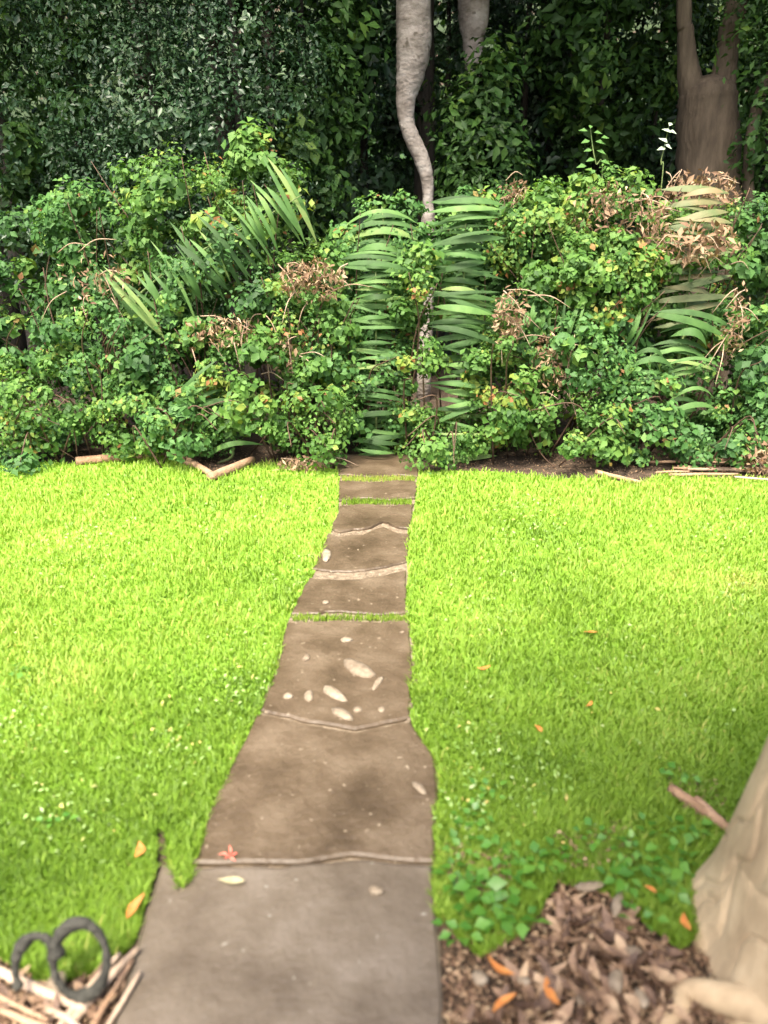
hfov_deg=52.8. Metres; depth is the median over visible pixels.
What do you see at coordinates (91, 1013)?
fallen leaf
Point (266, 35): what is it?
woodland tree
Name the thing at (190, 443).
bramble bush
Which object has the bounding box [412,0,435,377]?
shaded tree
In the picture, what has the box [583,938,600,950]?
fallen leaf
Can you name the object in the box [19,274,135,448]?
bramble bush
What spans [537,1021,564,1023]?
fallen leaf
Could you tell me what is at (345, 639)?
stone
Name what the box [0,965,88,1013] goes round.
stick
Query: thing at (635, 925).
fallen leaf
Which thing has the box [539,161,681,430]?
bramble bush
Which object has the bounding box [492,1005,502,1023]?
fallen leaf
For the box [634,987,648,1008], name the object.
stone
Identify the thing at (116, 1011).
stick
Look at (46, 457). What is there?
log
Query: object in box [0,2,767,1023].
ground
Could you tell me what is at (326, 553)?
stone
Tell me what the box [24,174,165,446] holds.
bramble bush
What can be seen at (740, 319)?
dead brush
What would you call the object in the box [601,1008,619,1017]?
fallen leaf
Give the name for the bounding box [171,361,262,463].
strap leaf plant
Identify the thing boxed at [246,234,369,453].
bramble bush
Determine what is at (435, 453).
bramble bush
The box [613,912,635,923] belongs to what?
fallen leaf
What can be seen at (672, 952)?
fallen leaf
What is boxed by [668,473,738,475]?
stick
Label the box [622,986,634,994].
fallen leaf
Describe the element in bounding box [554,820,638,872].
weed
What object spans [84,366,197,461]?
bramble bush
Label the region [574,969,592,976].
fallen leaf
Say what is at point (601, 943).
fallen leaf
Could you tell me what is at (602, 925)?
fallen leaf
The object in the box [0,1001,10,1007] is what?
fallen leaf
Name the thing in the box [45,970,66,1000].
stone
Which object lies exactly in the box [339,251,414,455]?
strap leaf plant
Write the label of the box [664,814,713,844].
weed
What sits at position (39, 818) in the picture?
weed
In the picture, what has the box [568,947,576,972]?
fallen leaf
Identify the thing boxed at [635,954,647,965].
fallen leaf
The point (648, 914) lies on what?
weed
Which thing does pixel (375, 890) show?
stone
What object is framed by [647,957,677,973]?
fallen leaf
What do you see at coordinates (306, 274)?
dead brush
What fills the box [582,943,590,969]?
fallen leaf
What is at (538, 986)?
fallen leaf
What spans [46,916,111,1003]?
loop
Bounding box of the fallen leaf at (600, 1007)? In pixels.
[595,989,604,1012]
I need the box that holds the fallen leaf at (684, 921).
[680,912,690,929]
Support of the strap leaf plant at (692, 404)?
on the ground at (502, 462)
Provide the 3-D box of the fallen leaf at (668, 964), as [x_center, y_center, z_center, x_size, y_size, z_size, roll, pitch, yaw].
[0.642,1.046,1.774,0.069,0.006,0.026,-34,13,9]
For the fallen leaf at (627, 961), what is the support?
on the leaf litter at (699, 1011)
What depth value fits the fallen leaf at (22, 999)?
1.70 m
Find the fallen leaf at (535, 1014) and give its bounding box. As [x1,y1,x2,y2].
[532,1002,540,1021]
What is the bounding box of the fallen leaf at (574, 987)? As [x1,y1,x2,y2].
[569,980,589,1011]
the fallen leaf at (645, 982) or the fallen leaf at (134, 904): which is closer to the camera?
the fallen leaf at (645, 982)
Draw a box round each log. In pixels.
[7,453,48,459]
[75,452,165,465]
[169,451,211,473]
[206,456,254,480]
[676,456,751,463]
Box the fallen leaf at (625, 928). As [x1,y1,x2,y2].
[614,922,630,943]
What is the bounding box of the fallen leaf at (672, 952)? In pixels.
[655,947,683,956]
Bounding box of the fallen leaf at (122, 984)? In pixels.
[116,973,125,987]
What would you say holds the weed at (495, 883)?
on the lawn at (624, 552)
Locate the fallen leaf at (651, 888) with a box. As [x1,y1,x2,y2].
[644,885,655,892]
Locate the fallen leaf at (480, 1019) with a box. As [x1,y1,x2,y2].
[467,1016,497,1022]
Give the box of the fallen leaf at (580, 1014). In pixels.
[575,990,584,1022]
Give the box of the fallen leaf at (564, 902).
[553,898,570,906]
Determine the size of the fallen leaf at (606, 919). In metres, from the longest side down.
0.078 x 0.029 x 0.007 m
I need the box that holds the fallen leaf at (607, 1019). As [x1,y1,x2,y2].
[600,1014,622,1023]
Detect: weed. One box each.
[8,664,39,678]
[33,808,77,829]
[429,857,476,891]
[431,903,491,946]
[441,828,479,858]
[445,843,512,900]
[448,867,507,902]
[450,797,494,826]
[469,777,506,799]
[471,889,517,938]
[475,834,521,866]
[485,861,537,899]
[495,893,552,939]
[509,840,561,874]
[540,836,583,872]
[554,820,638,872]
[573,817,616,852]
[595,852,641,897]
[609,829,658,866]
[617,899,669,932]
[627,812,671,852]
[638,863,690,904]
[653,836,699,877]
[658,762,701,782]
[664,767,730,819]
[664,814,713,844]
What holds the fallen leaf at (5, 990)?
on the leaf litter at (3, 1019)
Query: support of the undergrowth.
on the hillside
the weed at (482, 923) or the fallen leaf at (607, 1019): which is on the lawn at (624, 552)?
the weed at (482, 923)
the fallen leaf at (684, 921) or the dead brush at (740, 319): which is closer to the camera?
the fallen leaf at (684, 921)
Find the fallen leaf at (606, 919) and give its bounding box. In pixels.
[602,906,613,929]
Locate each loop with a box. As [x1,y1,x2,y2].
[10,932,65,991]
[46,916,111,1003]
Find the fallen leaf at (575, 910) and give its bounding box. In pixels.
[568,906,581,919]
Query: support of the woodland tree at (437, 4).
on the ground at (502, 462)
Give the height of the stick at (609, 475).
0.037 m
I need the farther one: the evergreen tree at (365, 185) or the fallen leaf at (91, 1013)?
the evergreen tree at (365, 185)
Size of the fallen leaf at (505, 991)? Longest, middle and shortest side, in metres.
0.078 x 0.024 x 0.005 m
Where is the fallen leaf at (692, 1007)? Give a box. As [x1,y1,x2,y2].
[671,1002,698,1009]
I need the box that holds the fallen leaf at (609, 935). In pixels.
[596,929,629,941]
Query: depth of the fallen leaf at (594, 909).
1.92 m
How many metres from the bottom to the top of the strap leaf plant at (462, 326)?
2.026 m
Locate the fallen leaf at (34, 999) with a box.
[27,995,40,1003]
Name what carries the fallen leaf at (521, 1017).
on the leaf litter at (699, 1011)
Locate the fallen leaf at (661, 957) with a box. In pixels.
[659,952,665,959]
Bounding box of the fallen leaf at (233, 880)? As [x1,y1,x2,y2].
[218,876,244,883]
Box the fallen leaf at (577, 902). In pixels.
[573,894,589,913]
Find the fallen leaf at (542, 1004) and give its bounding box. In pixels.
[525,996,562,1010]
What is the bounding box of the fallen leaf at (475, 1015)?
[469,1004,481,1023]
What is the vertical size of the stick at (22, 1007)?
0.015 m
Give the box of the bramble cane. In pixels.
[512,378,555,467]
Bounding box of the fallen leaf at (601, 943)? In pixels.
[593,932,611,952]
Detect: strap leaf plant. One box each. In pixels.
[100,157,316,456]
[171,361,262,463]
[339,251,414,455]
[341,207,424,445]
[424,196,505,462]
[529,296,652,443]
[618,347,672,461]
[649,309,731,457]
[650,184,740,452]
[659,344,718,459]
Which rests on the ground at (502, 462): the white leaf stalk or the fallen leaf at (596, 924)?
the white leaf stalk
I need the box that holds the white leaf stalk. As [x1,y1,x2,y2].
[643,123,675,334]
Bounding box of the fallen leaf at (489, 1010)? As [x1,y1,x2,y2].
[482,1006,493,1013]
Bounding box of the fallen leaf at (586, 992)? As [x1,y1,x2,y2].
[566,989,591,996]
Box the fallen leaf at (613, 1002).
[599,995,618,1010]
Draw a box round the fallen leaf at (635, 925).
[626,921,639,931]
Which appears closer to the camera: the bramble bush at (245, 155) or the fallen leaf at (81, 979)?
the fallen leaf at (81, 979)
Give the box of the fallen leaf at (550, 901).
[545,898,562,905]
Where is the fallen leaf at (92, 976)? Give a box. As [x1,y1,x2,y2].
[89,963,101,981]
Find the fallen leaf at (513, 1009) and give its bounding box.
[504,1007,520,1012]
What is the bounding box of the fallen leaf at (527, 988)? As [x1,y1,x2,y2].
[521,979,534,1001]
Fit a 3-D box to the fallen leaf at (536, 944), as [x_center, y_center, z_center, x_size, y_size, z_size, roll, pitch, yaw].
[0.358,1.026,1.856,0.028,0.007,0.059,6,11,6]
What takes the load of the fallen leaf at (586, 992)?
on the leaf litter at (699, 1011)
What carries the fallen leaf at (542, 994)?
on the leaf litter at (699, 1011)
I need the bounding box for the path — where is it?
[114,453,443,1023]
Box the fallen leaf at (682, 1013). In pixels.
[666,1004,692,1023]
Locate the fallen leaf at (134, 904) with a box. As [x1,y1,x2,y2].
[126,893,143,917]
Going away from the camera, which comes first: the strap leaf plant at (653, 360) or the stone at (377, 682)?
the stone at (377, 682)
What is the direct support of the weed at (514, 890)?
on the lawn at (624, 552)
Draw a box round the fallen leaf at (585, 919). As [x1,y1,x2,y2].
[570,914,594,925]
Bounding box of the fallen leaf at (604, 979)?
[599,974,622,994]
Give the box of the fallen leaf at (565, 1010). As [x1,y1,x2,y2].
[555,998,573,1020]
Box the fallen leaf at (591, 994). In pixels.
[585,990,598,1001]
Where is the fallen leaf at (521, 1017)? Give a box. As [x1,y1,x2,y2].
[517,1007,527,1023]
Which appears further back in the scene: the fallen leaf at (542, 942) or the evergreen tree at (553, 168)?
the evergreen tree at (553, 168)
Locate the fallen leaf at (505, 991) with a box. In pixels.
[500,983,509,1012]
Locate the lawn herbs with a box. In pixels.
[0,480,767,862]
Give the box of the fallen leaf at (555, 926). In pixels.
[545,913,560,939]
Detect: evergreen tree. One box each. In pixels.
[0,0,114,399]
[0,0,177,391]
[13,0,242,378]
[104,0,348,401]
[212,0,393,325]
[275,0,446,306]
[367,0,537,350]
[415,25,546,361]
[441,0,621,335]
[487,0,676,346]
[509,0,707,368]
[571,0,747,347]
[639,0,767,288]
[706,0,767,387]
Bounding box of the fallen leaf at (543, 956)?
[521,953,552,958]
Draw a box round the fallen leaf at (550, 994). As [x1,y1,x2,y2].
[544,976,558,1004]
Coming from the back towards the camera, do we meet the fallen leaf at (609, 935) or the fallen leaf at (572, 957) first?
the fallen leaf at (609, 935)
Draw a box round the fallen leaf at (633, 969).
[631,964,643,971]
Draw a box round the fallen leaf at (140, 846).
[135,841,144,856]
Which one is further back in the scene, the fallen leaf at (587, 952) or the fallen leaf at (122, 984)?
the fallen leaf at (587, 952)
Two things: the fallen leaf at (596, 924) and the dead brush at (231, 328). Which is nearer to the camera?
the fallen leaf at (596, 924)
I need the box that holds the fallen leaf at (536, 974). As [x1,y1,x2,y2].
[534,971,544,981]
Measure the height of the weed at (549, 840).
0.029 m
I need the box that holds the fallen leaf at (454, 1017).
[444,1011,468,1023]
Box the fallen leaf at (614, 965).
[611,961,622,973]
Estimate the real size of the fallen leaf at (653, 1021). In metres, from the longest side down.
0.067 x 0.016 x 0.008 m
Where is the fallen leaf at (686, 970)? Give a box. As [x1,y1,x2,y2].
[675,960,691,976]
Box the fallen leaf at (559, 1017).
[553,1008,569,1023]
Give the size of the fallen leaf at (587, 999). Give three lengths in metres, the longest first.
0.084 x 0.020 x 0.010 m
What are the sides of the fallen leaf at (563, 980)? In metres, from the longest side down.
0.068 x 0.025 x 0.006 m
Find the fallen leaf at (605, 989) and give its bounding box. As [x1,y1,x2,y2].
[600,982,610,1007]
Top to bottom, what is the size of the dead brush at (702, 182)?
0.620 m
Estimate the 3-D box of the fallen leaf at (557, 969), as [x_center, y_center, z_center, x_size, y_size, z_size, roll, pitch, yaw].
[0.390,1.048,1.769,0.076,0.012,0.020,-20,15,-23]
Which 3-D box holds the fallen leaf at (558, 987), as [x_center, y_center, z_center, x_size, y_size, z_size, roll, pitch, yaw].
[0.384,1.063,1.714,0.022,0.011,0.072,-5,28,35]
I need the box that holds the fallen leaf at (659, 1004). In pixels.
[652,987,664,1019]
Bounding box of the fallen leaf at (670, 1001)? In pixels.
[665,997,673,1013]
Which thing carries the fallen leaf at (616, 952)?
on the leaf litter at (699, 1011)
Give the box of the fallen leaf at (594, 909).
[581,903,602,915]
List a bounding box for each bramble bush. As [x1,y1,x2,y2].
[0,182,102,433]
[0,306,10,434]
[0,339,116,465]
[0,414,88,475]
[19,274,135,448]
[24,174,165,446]
[53,293,183,453]
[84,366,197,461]
[91,139,260,441]
[111,284,230,431]
[130,378,241,467]
[136,218,307,454]
[192,319,330,459]
[202,117,316,426]
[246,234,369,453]
[275,358,363,468]
[288,294,373,453]
[319,189,445,446]
[327,300,419,453]
[381,238,456,457]
[395,404,482,474]
[425,184,549,435]
[450,308,544,464]
[480,282,589,453]
[483,175,624,443]
[497,298,658,456]
[505,387,642,466]
[509,220,670,442]
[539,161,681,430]
[588,349,692,467]
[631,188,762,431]
[644,299,767,440]
[657,401,766,471]
[681,191,767,406]
[712,379,767,467]
[722,293,767,435]
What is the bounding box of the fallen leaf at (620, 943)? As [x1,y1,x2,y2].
[615,933,631,958]
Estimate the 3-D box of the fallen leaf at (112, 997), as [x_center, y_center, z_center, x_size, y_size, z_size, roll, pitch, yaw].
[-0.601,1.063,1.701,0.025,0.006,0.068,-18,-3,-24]
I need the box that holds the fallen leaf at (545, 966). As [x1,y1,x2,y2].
[535,955,552,973]
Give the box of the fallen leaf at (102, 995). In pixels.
[99,992,106,999]
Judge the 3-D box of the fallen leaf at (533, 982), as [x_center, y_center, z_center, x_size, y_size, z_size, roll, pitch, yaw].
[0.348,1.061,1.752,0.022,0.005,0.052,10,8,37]
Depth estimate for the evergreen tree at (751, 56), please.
9.32 m
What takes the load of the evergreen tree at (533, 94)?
on the ground at (502, 462)
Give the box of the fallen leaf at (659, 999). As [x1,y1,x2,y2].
[654,982,667,1009]
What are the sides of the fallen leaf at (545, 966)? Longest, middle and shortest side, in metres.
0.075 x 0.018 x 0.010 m
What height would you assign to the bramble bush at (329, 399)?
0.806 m
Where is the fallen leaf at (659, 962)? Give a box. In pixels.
[651,959,675,966]
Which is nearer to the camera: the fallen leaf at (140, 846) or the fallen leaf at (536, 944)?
the fallen leaf at (536, 944)
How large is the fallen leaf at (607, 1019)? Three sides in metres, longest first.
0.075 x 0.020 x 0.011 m
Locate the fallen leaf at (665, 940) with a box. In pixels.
[661,933,668,944]
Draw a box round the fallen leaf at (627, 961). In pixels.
[618,950,638,965]
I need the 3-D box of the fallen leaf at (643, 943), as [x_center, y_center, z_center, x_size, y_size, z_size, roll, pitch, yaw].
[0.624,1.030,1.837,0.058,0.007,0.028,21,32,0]
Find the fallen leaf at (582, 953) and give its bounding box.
[574,943,586,960]
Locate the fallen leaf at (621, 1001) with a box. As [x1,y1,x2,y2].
[613,988,629,1018]
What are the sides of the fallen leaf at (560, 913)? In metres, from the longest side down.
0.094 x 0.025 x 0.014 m
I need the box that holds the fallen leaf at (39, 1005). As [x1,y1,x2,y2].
[23,1003,51,1014]
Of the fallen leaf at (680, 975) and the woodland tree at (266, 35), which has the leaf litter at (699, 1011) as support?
the fallen leaf at (680, 975)
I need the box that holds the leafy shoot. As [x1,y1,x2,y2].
[577,125,614,427]
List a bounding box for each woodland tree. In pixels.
[0,6,34,333]
[128,0,182,343]
[261,0,312,345]
[434,0,462,340]
[559,52,582,335]
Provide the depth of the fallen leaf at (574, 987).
1.73 m
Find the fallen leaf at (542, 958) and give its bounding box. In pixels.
[536,952,553,973]
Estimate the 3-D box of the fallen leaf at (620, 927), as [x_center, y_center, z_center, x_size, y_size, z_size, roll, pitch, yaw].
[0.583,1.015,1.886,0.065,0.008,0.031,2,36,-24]
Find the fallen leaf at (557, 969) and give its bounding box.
[543,961,567,978]
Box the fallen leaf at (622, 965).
[617,963,631,971]
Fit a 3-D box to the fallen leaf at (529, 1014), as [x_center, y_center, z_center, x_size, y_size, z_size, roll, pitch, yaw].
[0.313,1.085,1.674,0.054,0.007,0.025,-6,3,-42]
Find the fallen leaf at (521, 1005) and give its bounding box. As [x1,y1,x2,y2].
[510,1001,531,1011]
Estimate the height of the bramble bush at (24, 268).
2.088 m
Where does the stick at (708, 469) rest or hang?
on the ground at (502, 462)
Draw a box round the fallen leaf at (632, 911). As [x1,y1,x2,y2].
[622,907,639,917]
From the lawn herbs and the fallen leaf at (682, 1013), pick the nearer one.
the fallen leaf at (682, 1013)
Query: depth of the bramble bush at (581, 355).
5.58 m
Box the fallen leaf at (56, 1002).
[48,993,59,1023]
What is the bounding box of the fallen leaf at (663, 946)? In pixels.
[653,940,678,948]
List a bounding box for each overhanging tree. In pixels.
[0,236,27,352]
[198,0,257,342]
[519,0,557,308]
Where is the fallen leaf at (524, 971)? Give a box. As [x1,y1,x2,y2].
[519,960,527,997]
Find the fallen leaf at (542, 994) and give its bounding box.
[535,978,557,1018]
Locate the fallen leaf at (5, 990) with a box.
[0,983,14,999]
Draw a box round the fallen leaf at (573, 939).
[557,937,585,942]
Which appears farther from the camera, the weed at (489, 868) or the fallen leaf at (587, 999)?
the weed at (489, 868)
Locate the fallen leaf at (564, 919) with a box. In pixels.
[556,917,579,920]
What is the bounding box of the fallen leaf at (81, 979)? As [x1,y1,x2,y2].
[66,972,85,986]
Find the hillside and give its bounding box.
[0,0,767,358]
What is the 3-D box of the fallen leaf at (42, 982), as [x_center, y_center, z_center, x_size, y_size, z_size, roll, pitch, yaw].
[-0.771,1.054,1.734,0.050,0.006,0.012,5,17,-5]
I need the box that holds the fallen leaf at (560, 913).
[556,893,565,930]
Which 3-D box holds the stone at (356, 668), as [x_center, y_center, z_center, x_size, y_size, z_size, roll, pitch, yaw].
[-0.102,0.613,3.028,0.082,0.041,0.173,-14,24,-35]
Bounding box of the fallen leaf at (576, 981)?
[568,978,582,985]
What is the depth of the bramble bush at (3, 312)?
6.47 m
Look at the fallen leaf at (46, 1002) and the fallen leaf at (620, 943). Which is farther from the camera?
the fallen leaf at (620, 943)
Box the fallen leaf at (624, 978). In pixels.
[609,965,627,992]
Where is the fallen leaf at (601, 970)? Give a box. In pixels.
[590,963,607,976]
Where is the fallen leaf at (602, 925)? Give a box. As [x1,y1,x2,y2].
[588,922,615,931]
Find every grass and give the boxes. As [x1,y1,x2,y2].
[291,610,406,622]
[341,494,411,505]
[342,473,415,481]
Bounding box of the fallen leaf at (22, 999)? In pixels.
[15,991,26,1007]
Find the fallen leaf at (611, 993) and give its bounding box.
[600,982,618,995]
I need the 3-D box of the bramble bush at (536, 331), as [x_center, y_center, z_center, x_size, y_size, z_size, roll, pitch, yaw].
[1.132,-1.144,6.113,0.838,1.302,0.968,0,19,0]
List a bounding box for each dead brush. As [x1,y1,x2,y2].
[41,238,139,334]
[186,312,279,380]
[260,333,324,385]
[272,455,357,472]
[277,256,370,329]
[491,285,569,357]
[495,171,528,236]
[532,327,594,432]
[562,180,672,238]
[636,188,692,297]
[651,219,748,279]
[660,166,742,253]
[701,280,759,384]
[739,438,767,475]
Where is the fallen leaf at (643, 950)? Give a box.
[637,949,647,957]
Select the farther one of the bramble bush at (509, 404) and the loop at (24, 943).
the bramble bush at (509, 404)
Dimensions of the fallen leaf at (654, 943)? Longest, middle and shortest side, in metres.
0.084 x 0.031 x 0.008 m
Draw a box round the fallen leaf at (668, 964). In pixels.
[661,959,674,968]
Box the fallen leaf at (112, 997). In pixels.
[105,989,116,1000]
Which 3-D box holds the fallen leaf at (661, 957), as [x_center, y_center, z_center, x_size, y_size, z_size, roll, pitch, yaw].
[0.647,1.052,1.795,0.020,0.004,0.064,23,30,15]
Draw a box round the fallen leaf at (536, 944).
[528,930,538,947]
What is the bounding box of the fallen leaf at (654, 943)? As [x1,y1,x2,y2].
[640,931,667,951]
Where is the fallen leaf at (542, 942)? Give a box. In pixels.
[526,933,546,947]
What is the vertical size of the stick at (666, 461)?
0.033 m
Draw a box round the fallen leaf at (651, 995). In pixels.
[643,985,656,1009]
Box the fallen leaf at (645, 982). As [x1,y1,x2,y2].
[634,963,653,993]
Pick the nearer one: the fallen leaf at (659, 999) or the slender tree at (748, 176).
the fallen leaf at (659, 999)
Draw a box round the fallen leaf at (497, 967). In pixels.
[487,954,513,974]
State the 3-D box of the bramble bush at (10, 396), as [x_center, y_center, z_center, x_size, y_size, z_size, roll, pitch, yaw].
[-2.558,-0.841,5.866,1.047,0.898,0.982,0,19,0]
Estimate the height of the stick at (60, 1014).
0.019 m
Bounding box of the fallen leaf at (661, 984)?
[648,971,672,993]
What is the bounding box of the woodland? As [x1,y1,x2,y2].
[0,0,767,341]
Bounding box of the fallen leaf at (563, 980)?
[543,974,570,988]
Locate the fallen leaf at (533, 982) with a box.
[530,972,540,984]
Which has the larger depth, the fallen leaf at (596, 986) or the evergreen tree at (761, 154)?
the evergreen tree at (761, 154)
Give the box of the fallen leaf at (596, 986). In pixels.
[589,975,600,990]
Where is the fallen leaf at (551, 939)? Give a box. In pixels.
[547,935,558,950]
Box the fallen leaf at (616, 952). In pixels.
[593,943,629,956]
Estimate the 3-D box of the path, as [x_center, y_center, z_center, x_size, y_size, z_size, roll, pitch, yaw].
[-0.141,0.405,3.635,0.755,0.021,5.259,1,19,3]
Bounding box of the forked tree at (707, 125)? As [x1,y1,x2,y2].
[649,0,747,404]
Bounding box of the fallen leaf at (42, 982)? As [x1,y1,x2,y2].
[36,980,46,984]
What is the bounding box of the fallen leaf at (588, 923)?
[575,912,595,931]
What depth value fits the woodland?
12.36 m
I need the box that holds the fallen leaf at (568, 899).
[564,894,571,914]
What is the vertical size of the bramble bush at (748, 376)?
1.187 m
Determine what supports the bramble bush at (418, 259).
on the ground at (502, 462)
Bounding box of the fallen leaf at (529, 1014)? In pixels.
[523,1008,539,1019]
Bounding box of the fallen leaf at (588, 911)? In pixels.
[574,903,597,916]
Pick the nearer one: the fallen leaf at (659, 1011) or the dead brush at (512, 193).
the fallen leaf at (659, 1011)
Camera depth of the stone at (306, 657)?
3.10 m
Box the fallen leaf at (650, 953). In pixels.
[641,950,652,960]
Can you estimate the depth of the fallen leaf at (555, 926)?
1.90 m
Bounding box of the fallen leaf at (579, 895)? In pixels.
[570,892,585,899]
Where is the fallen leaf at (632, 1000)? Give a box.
[623,993,639,1013]
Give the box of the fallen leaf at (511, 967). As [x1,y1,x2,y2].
[503,958,526,996]
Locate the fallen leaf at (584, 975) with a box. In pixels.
[574,961,594,990]
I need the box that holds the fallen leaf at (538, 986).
[533,976,543,990]
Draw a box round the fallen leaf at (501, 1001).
[492,993,515,1011]
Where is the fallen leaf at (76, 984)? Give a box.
[74,981,83,989]
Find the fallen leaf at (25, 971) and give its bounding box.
[5,965,29,982]
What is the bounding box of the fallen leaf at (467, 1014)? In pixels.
[457,1002,473,1023]
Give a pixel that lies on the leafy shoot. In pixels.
(581, 165)
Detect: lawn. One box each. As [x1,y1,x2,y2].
[0,457,339,981]
[406,471,767,957]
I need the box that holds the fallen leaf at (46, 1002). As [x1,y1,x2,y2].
[40,998,51,1023]
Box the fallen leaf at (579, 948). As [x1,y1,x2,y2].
[576,941,588,962]
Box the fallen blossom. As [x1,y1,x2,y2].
[218,845,236,860]
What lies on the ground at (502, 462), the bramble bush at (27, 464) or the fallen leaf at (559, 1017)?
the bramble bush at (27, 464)
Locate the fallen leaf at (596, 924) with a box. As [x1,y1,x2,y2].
[592,920,614,931]
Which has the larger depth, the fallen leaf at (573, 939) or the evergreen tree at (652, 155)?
the evergreen tree at (652, 155)
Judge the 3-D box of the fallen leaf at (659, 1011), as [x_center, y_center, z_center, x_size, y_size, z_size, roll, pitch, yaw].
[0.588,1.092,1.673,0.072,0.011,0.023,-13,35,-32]
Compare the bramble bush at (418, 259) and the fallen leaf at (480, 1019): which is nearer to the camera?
the fallen leaf at (480, 1019)
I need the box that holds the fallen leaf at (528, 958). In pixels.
[524,948,532,963]
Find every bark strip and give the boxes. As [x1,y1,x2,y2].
[667,784,726,820]
[693,795,728,830]
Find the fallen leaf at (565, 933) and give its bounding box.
[558,913,569,950]
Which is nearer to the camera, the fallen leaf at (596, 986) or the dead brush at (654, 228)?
the fallen leaf at (596, 986)
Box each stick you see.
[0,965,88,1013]
[0,993,49,1021]
[0,1006,46,1023]
[45,1006,79,1023]
[58,952,121,1023]
[71,946,139,1020]
[92,958,134,1023]
[106,971,141,1023]
[595,469,640,483]
[648,460,680,463]
[655,470,689,473]
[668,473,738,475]
[672,467,725,471]
[677,465,749,470]
[687,468,761,470]
[734,476,767,480]
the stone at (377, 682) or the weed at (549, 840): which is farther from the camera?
the stone at (377, 682)
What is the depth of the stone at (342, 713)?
2.72 m
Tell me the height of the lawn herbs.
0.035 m
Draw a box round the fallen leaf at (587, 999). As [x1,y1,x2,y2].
[579,987,605,1011]
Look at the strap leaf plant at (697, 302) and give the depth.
5.71 m
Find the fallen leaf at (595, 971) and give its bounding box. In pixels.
[588,956,599,979]
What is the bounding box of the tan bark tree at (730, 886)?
[660,737,767,1023]
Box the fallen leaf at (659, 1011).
[643,1005,664,1022]
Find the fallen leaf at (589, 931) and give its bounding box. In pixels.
[585,928,597,934]
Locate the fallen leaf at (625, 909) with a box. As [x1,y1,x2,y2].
[621,899,632,912]
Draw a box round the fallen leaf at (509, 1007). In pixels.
[503,1002,513,1015]
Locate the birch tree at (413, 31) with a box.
[396,0,435,401]
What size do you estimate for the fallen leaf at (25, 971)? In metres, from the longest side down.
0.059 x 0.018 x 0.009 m
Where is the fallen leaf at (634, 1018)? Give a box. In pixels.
[627,1004,639,1023]
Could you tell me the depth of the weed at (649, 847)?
2.09 m
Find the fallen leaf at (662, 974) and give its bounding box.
[639,966,677,981]
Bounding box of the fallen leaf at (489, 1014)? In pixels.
[486,1011,492,1023]
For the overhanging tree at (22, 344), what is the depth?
10.96 m
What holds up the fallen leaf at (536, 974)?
on the leaf litter at (699, 1011)
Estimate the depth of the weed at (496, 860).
2.10 m
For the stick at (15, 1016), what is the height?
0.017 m
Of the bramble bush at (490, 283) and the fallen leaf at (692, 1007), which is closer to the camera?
the fallen leaf at (692, 1007)
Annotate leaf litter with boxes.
[0,945,133,1023]
[47,451,313,479]
[431,453,767,482]
[439,879,734,1023]
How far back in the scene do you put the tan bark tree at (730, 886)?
1.73 m
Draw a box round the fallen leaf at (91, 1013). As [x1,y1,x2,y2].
[86,1004,96,1019]
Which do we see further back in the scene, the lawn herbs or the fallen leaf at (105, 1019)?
the lawn herbs
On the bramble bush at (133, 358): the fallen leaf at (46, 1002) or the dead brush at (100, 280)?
the dead brush at (100, 280)
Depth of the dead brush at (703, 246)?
5.42 m
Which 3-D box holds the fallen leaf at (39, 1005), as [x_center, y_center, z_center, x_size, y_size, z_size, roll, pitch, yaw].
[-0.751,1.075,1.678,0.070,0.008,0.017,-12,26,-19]
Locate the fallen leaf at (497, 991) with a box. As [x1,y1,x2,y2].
[492,987,501,997]
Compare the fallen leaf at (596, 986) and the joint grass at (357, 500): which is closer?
the fallen leaf at (596, 986)
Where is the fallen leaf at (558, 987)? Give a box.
[548,974,562,1004]
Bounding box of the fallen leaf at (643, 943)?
[636,937,654,950]
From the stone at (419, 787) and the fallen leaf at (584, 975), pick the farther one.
the stone at (419, 787)
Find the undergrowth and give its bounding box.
[5,90,767,329]
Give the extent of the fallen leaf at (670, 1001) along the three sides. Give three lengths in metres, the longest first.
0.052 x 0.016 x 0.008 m
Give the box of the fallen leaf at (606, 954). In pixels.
[595,949,611,958]
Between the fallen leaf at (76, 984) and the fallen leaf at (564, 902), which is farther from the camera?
the fallen leaf at (564, 902)
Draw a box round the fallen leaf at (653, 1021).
[647,1017,656,1023]
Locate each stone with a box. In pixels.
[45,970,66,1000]
[283,693,293,698]
[302,654,309,660]
[304,690,312,701]
[322,548,330,561]
[323,686,347,701]
[331,707,352,720]
[341,637,352,642]
[344,658,375,677]
[353,706,361,711]
[369,885,383,894]
[372,676,382,690]
[378,707,384,711]
[412,781,425,793]
[471,970,488,985]
[516,976,530,984]
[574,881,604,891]
[575,994,584,1004]
[608,968,622,993]
[611,891,623,919]
[625,945,641,955]
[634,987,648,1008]
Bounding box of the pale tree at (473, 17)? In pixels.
[457,0,489,389]
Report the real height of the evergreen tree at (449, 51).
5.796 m
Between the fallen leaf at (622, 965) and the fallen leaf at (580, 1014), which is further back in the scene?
the fallen leaf at (622, 965)
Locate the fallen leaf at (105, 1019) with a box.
[99,1012,112,1023]
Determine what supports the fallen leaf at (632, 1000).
on the leaf litter at (699, 1011)
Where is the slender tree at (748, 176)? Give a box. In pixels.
[714,71,767,401]
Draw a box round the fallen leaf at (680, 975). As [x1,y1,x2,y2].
[664,969,688,984]
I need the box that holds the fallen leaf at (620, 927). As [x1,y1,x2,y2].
[616,924,636,933]
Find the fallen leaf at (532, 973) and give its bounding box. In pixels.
[528,968,533,978]
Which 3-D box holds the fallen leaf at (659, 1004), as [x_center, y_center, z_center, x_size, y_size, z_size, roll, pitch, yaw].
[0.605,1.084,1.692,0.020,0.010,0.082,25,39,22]

